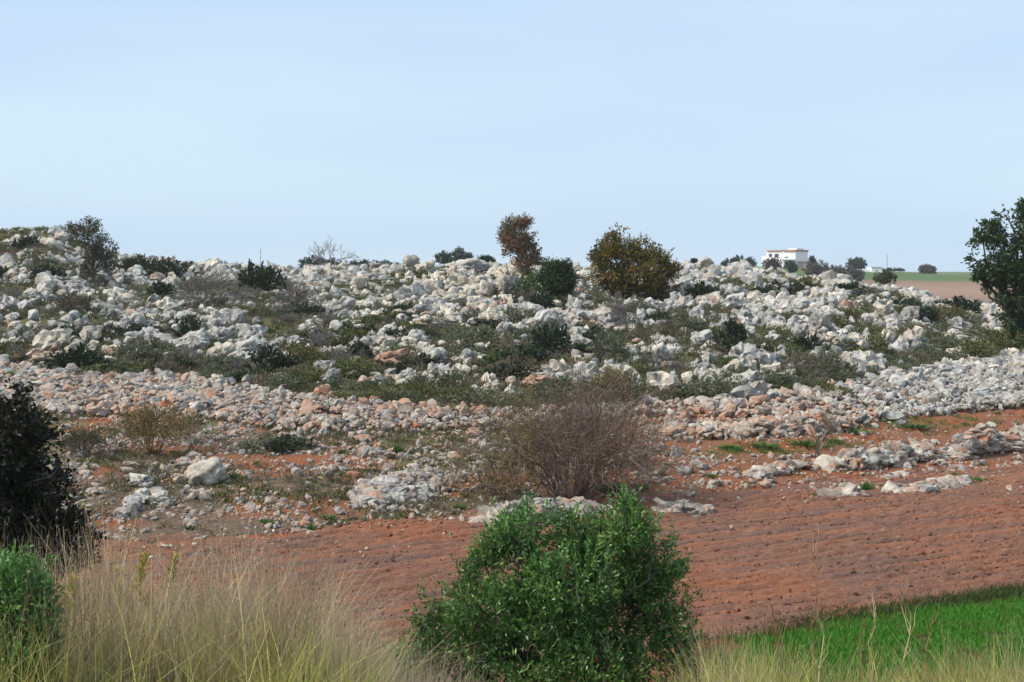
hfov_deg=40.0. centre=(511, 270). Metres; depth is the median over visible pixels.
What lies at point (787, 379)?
shrub
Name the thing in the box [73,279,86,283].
boulder
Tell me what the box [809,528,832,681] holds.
dry stalk
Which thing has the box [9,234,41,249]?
shrub
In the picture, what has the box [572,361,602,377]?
boulder
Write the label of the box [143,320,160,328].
boulder
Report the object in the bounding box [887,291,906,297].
shrub
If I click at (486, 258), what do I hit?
skyline tree
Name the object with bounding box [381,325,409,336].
shrub
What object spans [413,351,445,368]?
shrub
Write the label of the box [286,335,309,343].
boulder
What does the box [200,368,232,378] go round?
shrub
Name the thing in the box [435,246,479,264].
skyline tree
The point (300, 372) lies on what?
shrub
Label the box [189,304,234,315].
shrub
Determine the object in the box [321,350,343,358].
shrub
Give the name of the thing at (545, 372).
boulder
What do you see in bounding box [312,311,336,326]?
shrub
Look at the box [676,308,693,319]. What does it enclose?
shrub
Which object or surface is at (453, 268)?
boulder
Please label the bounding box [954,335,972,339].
boulder
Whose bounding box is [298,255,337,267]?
skyline tree
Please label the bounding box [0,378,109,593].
dark bush
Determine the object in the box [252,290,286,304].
shrub
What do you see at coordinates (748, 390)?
boulder
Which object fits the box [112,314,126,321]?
shrub
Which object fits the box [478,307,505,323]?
boulder
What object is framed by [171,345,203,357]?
shrub
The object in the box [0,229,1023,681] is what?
ground
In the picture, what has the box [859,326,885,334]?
shrub
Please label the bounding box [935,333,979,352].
shrub
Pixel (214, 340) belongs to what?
shrub
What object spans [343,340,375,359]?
shrub
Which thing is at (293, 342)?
shrub
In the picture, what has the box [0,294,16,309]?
boulder
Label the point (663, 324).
shrub
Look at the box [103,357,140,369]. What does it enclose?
shrub
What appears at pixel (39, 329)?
shrub
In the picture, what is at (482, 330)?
shrub
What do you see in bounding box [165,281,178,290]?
boulder
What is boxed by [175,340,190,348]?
boulder
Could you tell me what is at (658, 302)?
boulder
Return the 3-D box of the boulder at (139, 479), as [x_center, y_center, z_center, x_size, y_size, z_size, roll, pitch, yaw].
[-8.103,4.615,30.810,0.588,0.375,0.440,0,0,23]
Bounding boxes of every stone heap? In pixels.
[113,481,176,520]
[346,468,444,509]
[467,496,615,525]
[651,497,715,515]
[742,459,811,478]
[816,482,868,496]
[881,474,972,494]
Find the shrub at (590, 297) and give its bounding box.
[562,291,613,303]
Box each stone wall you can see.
[638,411,857,439]
[813,436,949,471]
[946,421,1023,460]
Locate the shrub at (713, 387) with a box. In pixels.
[677,370,749,398]
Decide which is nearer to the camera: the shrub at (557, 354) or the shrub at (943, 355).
the shrub at (557, 354)
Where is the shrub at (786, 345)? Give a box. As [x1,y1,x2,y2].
[784,343,797,351]
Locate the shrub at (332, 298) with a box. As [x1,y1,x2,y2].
[318,294,342,300]
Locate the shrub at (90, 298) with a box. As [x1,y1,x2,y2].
[75,291,108,302]
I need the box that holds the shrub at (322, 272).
[311,268,326,275]
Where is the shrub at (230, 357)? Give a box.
[201,352,250,368]
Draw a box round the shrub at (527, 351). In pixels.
[487,343,549,365]
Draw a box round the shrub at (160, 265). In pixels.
[140,256,200,276]
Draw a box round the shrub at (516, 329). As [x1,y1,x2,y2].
[501,326,538,336]
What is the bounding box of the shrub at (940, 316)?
[929,303,969,322]
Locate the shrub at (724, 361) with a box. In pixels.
[711,353,738,368]
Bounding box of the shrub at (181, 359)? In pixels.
[157,354,199,364]
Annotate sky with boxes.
[0,0,1023,271]
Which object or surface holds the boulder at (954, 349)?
on the ground at (944, 285)
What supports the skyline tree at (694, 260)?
on the ground at (944, 285)
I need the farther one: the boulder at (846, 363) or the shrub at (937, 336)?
the shrub at (937, 336)
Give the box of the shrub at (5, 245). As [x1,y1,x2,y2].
[0,243,17,248]
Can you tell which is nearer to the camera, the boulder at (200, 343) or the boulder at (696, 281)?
the boulder at (200, 343)
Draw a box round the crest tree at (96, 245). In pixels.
[62,215,121,284]
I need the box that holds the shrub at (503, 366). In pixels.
[491,359,532,380]
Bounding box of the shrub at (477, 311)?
[462,308,484,321]
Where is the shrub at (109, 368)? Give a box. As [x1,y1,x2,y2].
[72,359,158,375]
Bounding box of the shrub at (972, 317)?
[942,310,980,323]
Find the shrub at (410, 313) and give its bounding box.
[385,310,422,322]
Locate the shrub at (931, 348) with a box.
[912,339,942,353]
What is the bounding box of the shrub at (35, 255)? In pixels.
[18,248,55,263]
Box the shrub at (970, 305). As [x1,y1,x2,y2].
[934,295,982,313]
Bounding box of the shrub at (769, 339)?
[745,336,781,343]
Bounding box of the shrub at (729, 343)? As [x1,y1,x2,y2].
[706,331,743,354]
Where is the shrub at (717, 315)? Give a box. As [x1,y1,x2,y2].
[702,308,737,323]
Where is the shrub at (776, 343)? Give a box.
[770,339,784,347]
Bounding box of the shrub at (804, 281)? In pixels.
[790,275,821,286]
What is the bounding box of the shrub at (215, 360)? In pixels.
[204,357,232,368]
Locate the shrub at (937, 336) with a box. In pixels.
[929,334,952,344]
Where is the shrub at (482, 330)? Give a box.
[444,322,498,342]
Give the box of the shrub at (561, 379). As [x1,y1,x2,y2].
[535,372,583,397]
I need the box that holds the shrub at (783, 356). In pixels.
[777,353,799,359]
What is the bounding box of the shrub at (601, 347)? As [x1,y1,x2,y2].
[586,326,630,362]
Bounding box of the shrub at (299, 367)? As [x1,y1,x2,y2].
[290,364,314,371]
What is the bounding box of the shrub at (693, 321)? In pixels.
[681,315,706,330]
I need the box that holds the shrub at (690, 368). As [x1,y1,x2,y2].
[678,366,699,372]
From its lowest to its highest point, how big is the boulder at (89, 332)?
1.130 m
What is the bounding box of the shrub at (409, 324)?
[396,319,425,329]
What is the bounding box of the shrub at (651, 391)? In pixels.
[637,384,657,393]
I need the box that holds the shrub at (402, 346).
[390,343,412,352]
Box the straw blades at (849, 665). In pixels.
[639,625,1019,681]
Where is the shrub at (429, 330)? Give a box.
[409,325,441,338]
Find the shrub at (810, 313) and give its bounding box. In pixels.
[799,311,834,323]
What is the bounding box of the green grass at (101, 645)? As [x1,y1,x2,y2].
[0,565,479,681]
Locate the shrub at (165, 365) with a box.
[147,356,185,373]
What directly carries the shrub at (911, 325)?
on the ground at (944, 285)
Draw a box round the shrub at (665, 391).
[648,386,682,398]
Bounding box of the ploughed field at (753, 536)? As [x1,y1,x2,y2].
[50,464,1023,680]
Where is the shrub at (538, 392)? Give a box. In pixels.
[514,386,583,404]
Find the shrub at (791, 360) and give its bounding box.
[781,351,836,372]
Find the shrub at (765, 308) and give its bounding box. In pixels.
[758,305,774,311]
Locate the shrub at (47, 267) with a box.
[29,263,66,278]
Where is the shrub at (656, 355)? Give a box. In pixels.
[637,348,672,363]
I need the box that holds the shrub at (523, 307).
[508,305,539,313]
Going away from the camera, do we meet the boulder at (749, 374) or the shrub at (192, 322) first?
the boulder at (749, 374)
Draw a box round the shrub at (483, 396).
[451,386,514,407]
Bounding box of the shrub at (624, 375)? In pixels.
[578,365,649,404]
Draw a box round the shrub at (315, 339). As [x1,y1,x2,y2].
[308,328,337,346]
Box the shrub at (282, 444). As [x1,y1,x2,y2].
[263,433,321,453]
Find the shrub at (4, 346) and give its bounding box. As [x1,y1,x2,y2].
[0,338,20,353]
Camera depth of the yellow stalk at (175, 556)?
11.01 m
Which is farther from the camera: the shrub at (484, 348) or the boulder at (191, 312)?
the boulder at (191, 312)
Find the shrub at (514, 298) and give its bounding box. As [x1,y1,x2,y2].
[493,294,518,302]
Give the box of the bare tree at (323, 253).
[309,237,360,268]
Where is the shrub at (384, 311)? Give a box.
[378,309,399,316]
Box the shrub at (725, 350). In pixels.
[689,339,728,356]
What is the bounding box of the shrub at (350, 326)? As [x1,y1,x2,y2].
[335,321,362,338]
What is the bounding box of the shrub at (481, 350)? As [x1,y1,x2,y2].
[446,345,484,355]
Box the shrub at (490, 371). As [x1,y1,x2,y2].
[479,369,505,379]
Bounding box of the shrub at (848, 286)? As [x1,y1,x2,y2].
[831,280,865,295]
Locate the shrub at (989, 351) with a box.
[954,337,1000,357]
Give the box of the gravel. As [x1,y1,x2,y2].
[53,430,1023,570]
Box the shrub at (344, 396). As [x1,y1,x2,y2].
[326,387,386,402]
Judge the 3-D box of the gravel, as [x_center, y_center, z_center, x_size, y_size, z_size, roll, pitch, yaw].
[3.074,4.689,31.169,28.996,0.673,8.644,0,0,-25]
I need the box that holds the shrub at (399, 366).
[385,362,414,373]
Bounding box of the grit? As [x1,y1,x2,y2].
[34,393,1023,519]
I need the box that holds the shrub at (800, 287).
[765,280,806,292]
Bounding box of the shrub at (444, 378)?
[403,368,469,386]
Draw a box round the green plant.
[0,539,71,681]
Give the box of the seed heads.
[1,473,411,681]
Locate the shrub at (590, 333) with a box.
[582,324,610,341]
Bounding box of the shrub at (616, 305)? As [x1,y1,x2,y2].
[608,291,639,330]
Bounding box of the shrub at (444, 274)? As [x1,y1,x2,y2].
[425,270,449,279]
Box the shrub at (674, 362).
[664,360,690,370]
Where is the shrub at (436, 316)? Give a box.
[419,313,454,328]
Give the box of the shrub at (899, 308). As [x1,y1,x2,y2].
[893,301,919,313]
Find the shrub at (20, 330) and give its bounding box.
[6,325,32,337]
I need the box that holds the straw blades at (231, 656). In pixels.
[1,576,435,681]
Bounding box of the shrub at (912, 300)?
[886,296,923,306]
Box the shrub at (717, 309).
[700,306,731,313]
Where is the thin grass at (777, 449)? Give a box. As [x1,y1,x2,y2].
[200,410,1021,458]
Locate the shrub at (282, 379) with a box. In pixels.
[261,369,307,391]
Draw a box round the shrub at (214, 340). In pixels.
[208,336,235,346]
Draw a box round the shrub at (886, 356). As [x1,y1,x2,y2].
[882,353,907,361]
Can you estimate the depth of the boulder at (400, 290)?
73.84 m
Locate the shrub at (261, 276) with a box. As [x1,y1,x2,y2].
[237,259,286,291]
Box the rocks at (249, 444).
[234,432,306,453]
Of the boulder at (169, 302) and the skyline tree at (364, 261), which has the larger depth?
the skyline tree at (364, 261)
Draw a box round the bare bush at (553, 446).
[426,349,707,511]
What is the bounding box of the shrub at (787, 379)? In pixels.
[768,369,800,385]
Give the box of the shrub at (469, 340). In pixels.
[435,331,482,350]
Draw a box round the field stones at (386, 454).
[14,408,1021,526]
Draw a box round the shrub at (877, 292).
[858,285,880,296]
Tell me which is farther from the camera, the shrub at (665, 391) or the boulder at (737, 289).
the boulder at (737, 289)
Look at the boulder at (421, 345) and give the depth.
51.14 m
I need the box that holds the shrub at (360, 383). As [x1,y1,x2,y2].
[344,377,379,391]
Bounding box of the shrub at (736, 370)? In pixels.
[719,364,751,378]
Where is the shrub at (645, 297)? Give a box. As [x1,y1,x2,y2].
[638,292,669,300]
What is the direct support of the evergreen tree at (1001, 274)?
on the ground at (944, 285)
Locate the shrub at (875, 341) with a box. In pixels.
[866,329,893,352]
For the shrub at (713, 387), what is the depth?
42.51 m
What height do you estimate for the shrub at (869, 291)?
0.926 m
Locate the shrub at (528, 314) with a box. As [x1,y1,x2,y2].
[504,307,537,323]
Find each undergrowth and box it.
[0,226,1008,408]
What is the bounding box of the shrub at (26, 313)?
[9,310,39,318]
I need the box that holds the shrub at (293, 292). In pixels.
[269,280,345,315]
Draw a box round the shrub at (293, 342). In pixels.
[273,336,315,350]
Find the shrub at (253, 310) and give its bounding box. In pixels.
[239,304,271,314]
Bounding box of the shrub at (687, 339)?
[671,334,691,342]
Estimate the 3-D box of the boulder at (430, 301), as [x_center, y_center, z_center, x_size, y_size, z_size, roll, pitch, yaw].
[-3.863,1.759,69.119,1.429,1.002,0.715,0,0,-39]
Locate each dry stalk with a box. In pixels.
[27,531,50,571]
[80,502,103,607]
[144,519,161,586]
[220,506,266,635]
[767,599,785,681]
[799,613,819,680]
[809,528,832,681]
[849,617,866,680]
[865,594,881,680]
[892,575,919,678]
[916,605,939,680]
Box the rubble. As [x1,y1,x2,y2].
[41,414,1023,545]
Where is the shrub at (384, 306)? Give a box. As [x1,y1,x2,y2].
[377,303,390,309]
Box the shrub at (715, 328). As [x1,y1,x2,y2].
[697,324,727,334]
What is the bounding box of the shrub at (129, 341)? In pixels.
[106,335,142,348]
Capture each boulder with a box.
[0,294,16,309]
[4,266,28,278]
[10,351,22,361]
[17,248,33,261]
[22,329,36,344]
[26,321,39,328]
[29,350,67,362]
[32,328,72,349]
[36,275,58,289]
[57,281,66,286]
[65,282,91,293]
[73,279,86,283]
[74,315,89,329]
[79,325,102,342]
[90,302,102,311]
[99,305,119,318]
[100,302,120,308]
[113,271,133,281]
[116,311,145,330]
[122,309,143,314]
[123,336,135,350]
[128,473,154,486]
[142,326,163,338]
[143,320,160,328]
[145,308,156,316]
[146,313,158,320]
[156,296,179,310]
[165,274,180,284]
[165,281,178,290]
[171,320,193,334]
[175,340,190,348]
[180,335,190,340]
[183,310,195,315]
[184,456,225,485]
[190,327,212,341]
[194,340,209,349]
[195,314,210,321]
[203,306,218,314]
[206,310,227,321]
[208,374,226,385]
[211,326,235,340]
[214,342,235,355]
[220,308,247,327]
[234,351,251,359]
[236,338,265,351]
[238,323,268,339]
[261,340,281,349]
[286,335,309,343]
[290,277,304,284]
[298,319,313,328]
[303,271,323,286]
[308,280,323,289]
[313,361,320,370]
[313,384,335,395]
[319,291,337,303]
[320,346,338,353]
[320,360,335,372]
[320,367,340,382]
[322,296,355,310]
[325,305,342,314]
[334,273,354,285]
[336,345,346,350]
[348,335,370,349]
[367,334,378,346]
[371,374,388,384]
[374,333,395,346]
[374,346,388,353]
[374,348,408,365]
[381,279,394,286]
[393,287,417,298]
[399,293,411,299]
[401,254,420,269]
[401,367,417,376]
[406,282,430,298]
[408,329,425,342]
[409,314,448,327]
[415,260,436,271]
[417,341,431,351]
[417,347,447,364]
[421,296,445,305]
[422,361,450,377]
[429,272,444,282]
[436,289,451,297]
[443,294,466,305]
[445,265,456,276]
[446,303,458,308]
[448,273,469,286]
[451,270,474,277]
[451,363,470,375]
[454,257,491,271]
[457,286,474,295]
[458,309,475,319]
[459,348,477,357]
[467,275,487,284]
[468,268,476,275]
[473,299,491,304]
[473,300,488,311]
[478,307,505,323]
[479,381,502,391]
[481,372,497,381]
[488,300,506,306]
[494,265,509,276]
[494,303,514,312]
[496,271,520,294]
[496,322,514,334]
[498,294,511,299]
[517,301,530,309]
[519,305,539,316]
[524,373,549,384]
[525,309,554,326]
[528,303,542,309]
[540,359,571,372]
[543,370,552,377]
[548,313,564,328]
[550,369,572,381]
[562,295,581,315]
[567,330,581,335]
[568,308,583,315]
[569,326,589,334]
[570,334,592,347]
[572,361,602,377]
[591,307,612,313]
[595,314,631,329]
[602,364,636,377]
[620,295,636,307]
[641,394,658,402]
[645,297,666,307]
[645,371,680,394]
[650,332,665,341]
[651,342,669,360]
[664,291,687,304]
[668,343,681,355]
[674,280,693,295]
[679,273,699,279]
[689,308,708,323]
[689,362,712,368]
[690,279,704,283]
[690,329,711,343]
[691,508,699,513]
[699,371,716,381]
[709,323,724,331]
[713,393,734,401]
[718,314,738,322]
[720,292,745,308]
[724,285,747,295]
[724,357,757,373]
[728,341,755,359]
[729,380,772,400]
[730,305,761,322]
[731,368,766,383]
[740,271,763,287]
[742,324,753,338]
[745,352,771,368]
[747,292,764,303]
[751,304,768,307]
[754,348,767,354]
[759,364,775,373]
[762,351,780,361]
[765,333,781,339]
[766,311,777,317]
[769,298,793,312]
[770,277,788,282]
[776,349,786,359]
[777,369,797,382]
[779,296,793,300]
[791,323,805,336]
[792,302,806,309]
[793,314,809,326]
[808,310,833,333]
[816,295,837,305]
[828,292,848,297]
[832,335,856,348]
[835,358,850,370]
[837,482,860,488]
[839,351,856,359]
[848,299,865,308]
[849,349,885,372]
[855,364,868,378]
[874,300,894,316]
[875,353,888,366]
[877,329,895,341]
[886,319,906,328]
[893,334,921,352]
[900,306,919,322]
[903,325,928,342]
[946,346,961,351]
[947,316,972,328]
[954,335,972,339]
[983,303,997,312]
[1005,347,1018,354]
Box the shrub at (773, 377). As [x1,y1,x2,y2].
[753,369,782,388]
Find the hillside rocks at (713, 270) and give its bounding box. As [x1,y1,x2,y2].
[0,225,1001,405]
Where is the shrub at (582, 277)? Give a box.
[575,273,588,281]
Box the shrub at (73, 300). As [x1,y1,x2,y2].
[57,294,88,305]
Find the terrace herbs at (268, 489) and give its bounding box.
[17,375,1023,534]
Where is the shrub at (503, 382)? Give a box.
[480,380,513,389]
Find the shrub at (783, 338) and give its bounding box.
[776,332,801,344]
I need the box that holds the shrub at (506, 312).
[498,305,516,315]
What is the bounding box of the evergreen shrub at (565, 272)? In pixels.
[533,256,579,298]
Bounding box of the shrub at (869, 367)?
[850,365,877,375]
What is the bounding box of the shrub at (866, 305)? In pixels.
[838,297,875,311]
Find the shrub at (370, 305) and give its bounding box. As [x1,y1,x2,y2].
[360,302,387,310]
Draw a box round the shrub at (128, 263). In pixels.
[118,253,151,270]
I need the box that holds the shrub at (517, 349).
[505,342,534,355]
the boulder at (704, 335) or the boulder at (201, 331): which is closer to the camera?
the boulder at (704, 335)
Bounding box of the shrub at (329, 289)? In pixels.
[324,284,346,291]
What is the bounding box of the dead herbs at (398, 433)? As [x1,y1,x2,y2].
[34,381,1021,534]
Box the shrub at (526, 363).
[486,354,549,372]
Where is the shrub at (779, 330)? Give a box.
[766,325,792,335]
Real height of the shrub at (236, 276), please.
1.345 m
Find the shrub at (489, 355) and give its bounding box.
[479,346,517,367]
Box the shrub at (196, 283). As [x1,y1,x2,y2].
[164,269,260,307]
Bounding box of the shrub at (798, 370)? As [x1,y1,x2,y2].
[776,365,805,376]
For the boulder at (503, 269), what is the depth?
85.11 m
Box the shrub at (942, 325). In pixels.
[921,320,950,331]
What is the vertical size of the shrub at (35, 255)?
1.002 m
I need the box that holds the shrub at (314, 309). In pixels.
[293,302,325,315]
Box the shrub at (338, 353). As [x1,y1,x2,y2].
[328,345,372,360]
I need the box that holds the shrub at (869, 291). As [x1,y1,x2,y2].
[863,286,876,294]
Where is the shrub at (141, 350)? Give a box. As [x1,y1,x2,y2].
[103,338,170,361]
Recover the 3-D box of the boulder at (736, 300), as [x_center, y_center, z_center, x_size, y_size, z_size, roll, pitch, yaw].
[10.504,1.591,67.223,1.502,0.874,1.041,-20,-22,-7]
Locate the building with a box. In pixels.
[862,267,881,271]
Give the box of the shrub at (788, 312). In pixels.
[776,310,798,317]
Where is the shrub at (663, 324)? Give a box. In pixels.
[651,318,677,331]
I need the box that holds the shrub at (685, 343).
[674,340,702,345]
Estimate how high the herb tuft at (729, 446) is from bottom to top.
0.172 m
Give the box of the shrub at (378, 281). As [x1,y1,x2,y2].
[375,278,402,284]
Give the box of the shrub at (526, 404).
[518,399,538,407]
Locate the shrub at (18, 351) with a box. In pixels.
[7,348,29,361]
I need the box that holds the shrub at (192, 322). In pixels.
[167,313,206,336]
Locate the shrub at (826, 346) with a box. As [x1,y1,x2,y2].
[821,342,848,352]
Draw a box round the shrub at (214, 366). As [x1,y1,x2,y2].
[201,360,229,374]
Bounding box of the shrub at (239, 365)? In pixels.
[227,357,253,371]
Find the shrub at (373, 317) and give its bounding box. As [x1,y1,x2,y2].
[361,313,387,323]
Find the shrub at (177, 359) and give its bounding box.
[146,354,197,369]
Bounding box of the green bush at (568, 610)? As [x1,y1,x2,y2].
[374,479,749,681]
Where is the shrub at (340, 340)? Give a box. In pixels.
[326,326,376,346]
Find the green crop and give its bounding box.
[724,593,1023,681]
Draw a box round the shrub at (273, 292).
[260,290,291,299]
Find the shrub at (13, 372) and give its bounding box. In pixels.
[4,370,69,377]
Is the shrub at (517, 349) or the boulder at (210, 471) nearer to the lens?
the boulder at (210, 471)
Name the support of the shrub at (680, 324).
on the ground at (944, 285)
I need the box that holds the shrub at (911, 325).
[898,319,928,334]
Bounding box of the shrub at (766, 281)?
[741,278,771,283]
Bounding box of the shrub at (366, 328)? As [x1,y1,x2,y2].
[359,323,378,333]
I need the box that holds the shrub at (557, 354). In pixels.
[542,349,570,361]
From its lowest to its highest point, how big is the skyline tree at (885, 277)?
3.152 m
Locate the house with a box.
[762,248,808,266]
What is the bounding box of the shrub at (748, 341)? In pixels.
[742,339,770,345]
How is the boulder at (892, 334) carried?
on the ground at (944, 285)
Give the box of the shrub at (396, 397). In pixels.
[381,389,424,401]
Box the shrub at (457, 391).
[433,386,471,397]
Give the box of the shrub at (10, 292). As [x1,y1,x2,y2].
[0,286,22,299]
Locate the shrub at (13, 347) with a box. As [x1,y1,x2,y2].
[5,342,30,352]
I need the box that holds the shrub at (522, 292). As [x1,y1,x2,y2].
[507,286,540,300]
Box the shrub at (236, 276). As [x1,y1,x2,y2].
[231,267,252,284]
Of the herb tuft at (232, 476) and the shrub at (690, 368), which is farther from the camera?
the shrub at (690, 368)
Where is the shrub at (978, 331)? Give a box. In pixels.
[954,323,995,340]
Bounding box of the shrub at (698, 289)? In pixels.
[681,280,722,297]
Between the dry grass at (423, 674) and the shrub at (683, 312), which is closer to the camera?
the dry grass at (423, 674)
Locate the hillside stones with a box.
[0,227,984,402]
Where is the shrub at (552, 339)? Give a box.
[528,319,571,356]
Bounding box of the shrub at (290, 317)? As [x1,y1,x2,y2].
[278,312,313,322]
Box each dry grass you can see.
[0,484,496,681]
[289,605,533,681]
[630,612,1023,681]
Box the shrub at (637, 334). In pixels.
[622,327,660,340]
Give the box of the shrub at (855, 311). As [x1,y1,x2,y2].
[840,306,861,320]
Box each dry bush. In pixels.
[53,424,117,458]
[102,394,202,455]
[171,410,215,443]
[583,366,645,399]
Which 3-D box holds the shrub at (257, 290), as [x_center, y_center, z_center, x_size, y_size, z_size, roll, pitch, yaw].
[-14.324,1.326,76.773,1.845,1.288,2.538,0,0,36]
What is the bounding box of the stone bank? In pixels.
[0,349,1023,432]
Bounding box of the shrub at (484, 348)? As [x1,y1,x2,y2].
[459,345,487,350]
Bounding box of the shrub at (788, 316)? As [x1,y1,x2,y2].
[778,313,791,321]
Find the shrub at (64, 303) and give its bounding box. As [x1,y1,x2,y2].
[44,294,95,313]
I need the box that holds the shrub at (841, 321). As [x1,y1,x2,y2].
[832,314,850,328]
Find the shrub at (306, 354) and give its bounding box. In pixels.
[282,342,321,363]
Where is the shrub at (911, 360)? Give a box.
[891,355,919,365]
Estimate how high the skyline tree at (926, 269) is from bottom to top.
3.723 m
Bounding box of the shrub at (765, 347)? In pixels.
[756,342,775,352]
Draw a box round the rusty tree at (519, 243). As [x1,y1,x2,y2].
[495,212,545,275]
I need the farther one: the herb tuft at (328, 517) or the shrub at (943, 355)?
the shrub at (943, 355)
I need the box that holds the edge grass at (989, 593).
[693,581,1023,648]
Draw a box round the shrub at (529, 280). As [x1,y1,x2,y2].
[513,269,559,297]
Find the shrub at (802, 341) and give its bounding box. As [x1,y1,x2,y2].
[793,331,823,351]
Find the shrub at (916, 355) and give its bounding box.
[899,348,934,362]
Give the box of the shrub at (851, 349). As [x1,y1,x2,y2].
[849,346,872,351]
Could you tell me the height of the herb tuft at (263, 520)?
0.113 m
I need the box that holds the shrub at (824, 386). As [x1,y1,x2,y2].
[816,380,857,400]
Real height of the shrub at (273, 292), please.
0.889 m
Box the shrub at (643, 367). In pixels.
[632,362,660,373]
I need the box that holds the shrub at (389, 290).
[384,287,395,294]
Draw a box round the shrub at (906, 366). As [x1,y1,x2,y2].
[885,359,919,372]
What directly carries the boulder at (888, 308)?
on the ground at (944, 285)
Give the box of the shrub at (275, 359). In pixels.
[243,343,303,374]
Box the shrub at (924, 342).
[920,338,944,347]
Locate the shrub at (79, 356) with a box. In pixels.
[43,341,109,369]
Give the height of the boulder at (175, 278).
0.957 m
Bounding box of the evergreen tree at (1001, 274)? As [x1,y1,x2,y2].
[961,196,1023,346]
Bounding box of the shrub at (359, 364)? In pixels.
[331,355,386,378]
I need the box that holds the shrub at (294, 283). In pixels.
[286,280,304,285]
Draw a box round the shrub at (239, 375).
[225,370,249,381]
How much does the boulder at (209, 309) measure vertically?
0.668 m
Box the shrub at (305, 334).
[299,330,324,338]
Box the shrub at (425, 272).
[396,266,427,277]
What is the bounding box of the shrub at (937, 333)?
[931,329,958,336]
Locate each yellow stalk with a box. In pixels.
[58,578,70,640]
[65,567,89,658]
[111,560,127,627]
[131,550,165,644]
[166,545,182,670]
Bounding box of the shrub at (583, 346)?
[567,341,597,353]
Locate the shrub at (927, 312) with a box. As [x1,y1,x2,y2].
[909,301,938,321]
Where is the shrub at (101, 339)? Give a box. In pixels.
[82,334,112,343]
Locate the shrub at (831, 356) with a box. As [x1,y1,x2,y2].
[785,346,847,367]
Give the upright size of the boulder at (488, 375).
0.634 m
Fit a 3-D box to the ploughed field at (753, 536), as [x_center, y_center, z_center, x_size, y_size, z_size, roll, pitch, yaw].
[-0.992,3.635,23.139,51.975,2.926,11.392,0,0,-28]
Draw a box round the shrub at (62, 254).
[54,251,91,260]
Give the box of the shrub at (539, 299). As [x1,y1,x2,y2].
[524,289,566,307]
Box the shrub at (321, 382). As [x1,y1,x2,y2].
[308,381,339,391]
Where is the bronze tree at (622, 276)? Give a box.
[585,222,684,300]
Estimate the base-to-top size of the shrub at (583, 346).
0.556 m
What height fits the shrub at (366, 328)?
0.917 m
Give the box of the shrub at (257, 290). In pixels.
[228,284,261,299]
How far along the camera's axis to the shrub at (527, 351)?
48.88 m
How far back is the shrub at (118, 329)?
59.57 m
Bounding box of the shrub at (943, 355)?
[910,348,966,360]
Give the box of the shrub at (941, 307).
[930,303,959,313]
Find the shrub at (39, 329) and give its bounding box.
[26,323,56,341]
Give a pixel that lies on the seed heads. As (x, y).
(95, 610)
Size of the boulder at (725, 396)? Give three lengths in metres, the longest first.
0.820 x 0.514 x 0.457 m
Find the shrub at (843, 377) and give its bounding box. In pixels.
[815,369,865,382]
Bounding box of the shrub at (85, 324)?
[78,322,105,332]
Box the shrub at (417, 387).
[404,381,432,395]
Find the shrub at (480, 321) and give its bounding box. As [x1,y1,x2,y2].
[466,317,504,330]
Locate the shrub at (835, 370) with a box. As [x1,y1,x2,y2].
[820,365,837,374]
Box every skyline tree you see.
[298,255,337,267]
[337,259,400,265]
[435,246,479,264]
[479,254,495,262]
[690,258,697,262]
[720,255,757,266]
[761,257,782,271]
[783,260,798,272]
[800,259,837,275]
[807,255,817,268]
[835,265,865,281]
[845,256,867,268]
[873,269,897,285]
[882,267,905,271]
[917,264,936,273]
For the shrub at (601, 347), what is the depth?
50.09 m
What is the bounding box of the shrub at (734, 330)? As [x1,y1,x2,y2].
[717,316,747,345]
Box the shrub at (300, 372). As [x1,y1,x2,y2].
[273,365,344,383]
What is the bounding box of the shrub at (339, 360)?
[333,356,351,366]
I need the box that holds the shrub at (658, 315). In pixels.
[644,311,673,321]
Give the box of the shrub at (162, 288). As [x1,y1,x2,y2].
[145,279,176,296]
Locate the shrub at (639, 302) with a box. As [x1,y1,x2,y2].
[595,296,653,312]
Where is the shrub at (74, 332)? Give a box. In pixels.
[49,324,82,340]
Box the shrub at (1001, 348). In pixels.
[984,343,1023,352]
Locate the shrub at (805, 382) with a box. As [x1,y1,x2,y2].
[785,378,816,387]
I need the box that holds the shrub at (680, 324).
[656,321,696,327]
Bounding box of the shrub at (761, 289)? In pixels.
[750,285,780,295]
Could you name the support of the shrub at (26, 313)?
on the ground at (944, 285)
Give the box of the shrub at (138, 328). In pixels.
[127,321,147,331]
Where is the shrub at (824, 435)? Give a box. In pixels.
[795,406,845,457]
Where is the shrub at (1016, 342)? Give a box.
[978,326,1023,349]
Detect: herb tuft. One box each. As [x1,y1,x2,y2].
[228,473,243,478]
[258,518,275,523]
[305,521,317,530]
[320,514,340,519]
[337,448,348,453]
[390,444,403,452]
[452,503,466,509]
[590,482,629,492]
[632,483,649,489]
[705,473,718,477]
[713,443,745,449]
[746,440,786,448]
[782,438,821,445]
[824,437,848,443]
[843,428,871,433]
[858,480,876,489]
[889,422,944,428]
[970,474,987,481]
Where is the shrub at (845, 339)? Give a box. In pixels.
[823,335,861,348]
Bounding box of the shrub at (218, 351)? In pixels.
[206,348,231,357]
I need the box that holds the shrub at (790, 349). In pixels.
[761,344,810,354]
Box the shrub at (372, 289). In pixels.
[362,285,395,293]
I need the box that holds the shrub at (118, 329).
[101,324,132,338]
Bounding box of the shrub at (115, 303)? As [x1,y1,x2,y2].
[112,299,124,306]
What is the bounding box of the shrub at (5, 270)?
[0,265,10,278]
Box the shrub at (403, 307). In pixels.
[389,303,414,310]
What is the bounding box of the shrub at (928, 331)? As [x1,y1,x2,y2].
[902,324,932,335]

